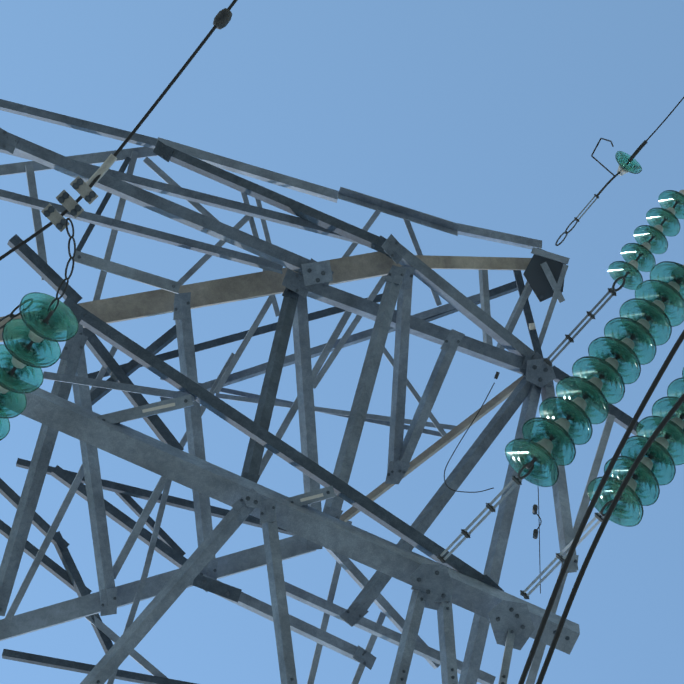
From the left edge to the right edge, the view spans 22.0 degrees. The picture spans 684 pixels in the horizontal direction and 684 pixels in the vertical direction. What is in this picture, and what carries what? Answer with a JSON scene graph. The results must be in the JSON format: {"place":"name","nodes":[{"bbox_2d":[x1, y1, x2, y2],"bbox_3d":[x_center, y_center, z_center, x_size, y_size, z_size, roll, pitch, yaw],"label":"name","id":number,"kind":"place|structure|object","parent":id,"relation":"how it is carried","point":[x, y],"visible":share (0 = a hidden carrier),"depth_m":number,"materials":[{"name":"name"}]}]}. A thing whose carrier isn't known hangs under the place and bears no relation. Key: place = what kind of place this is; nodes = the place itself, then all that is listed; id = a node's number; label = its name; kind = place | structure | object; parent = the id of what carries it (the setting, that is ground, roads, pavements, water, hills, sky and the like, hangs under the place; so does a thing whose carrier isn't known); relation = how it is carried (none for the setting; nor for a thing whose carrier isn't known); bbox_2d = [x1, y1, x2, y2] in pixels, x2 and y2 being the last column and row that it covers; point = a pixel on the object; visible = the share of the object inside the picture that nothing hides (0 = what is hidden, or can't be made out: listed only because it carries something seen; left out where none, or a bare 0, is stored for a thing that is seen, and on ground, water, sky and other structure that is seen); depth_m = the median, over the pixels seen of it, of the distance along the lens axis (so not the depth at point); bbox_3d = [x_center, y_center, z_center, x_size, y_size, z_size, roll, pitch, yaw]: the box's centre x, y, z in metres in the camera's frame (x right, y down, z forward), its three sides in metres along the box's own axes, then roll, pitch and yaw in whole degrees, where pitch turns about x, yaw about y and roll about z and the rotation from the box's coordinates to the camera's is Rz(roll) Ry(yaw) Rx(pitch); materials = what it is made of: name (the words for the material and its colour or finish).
{"place":"outdoors","nodes":[
{"label":"outdoors","id":0,"kind":"place"},
{"bbox_2d":[0,99,642,683],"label":"transmission tower","id":1,"kind":"structure","parent":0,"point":[308,525],"depth_m":12.36,"materials":[{"name":"metal"}]},
{"bbox_2d":[0,0,683,683],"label":"power lines","id":2,"kind":"object","parent":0,"point":[82,188],"visible":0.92,"depth_m":7.85,"materials":[{"name":"metal"}]},
{"bbox_2d":[0,292,78,440],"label":"insulator string","id":3,"kind":"object","parent":2,"relation":"attached to","point":[38,333],"visible":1,"depth_m":7.80,"materials":[{"name":"teal glass"}]},
{"bbox_2d":[505,261,683,486],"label":"insulator string","id":4,"kind":"object","parent":2,"relation":"attached to","point":[574,408],"visible":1,"depth_m":9.79,"materials":[{"name":"teal glass"}]},
{"bbox_2d":[615,151,641,175],"bbox_3d":[2.335,-1.465,14.331,0.224,0.203,0.224,-1,-105,0],"label":"insulator disc","id":5,"kind":"object","parent":2,"relation":"attached to","point":[624,167],"visible":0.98,"depth_m":14.34,"materials":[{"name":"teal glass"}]},
{"bbox_2d":[587,367,683,526],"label":"insulator string","id":6,"kind":"object","parent":2,"relation":"attached to","point":[661,448],"visible":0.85,"depth_m":9.40,"materials":[{"name":"teal glass"}]},
{"bbox_2d":[608,190,683,289],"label":"insulator string","id":7,"kind":"object","parent":2,"relation":"attached to","point":[646,247],"visible":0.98,"depth_m":13.09,"materials":[{"name":"teal glass"}]},
{"bbox_2d":[0,0,683,683],"label":"sky","id":8,"kind":"structure","parent":0,"point":[486,114],"materials":[{"name":"blue"}]}
]}

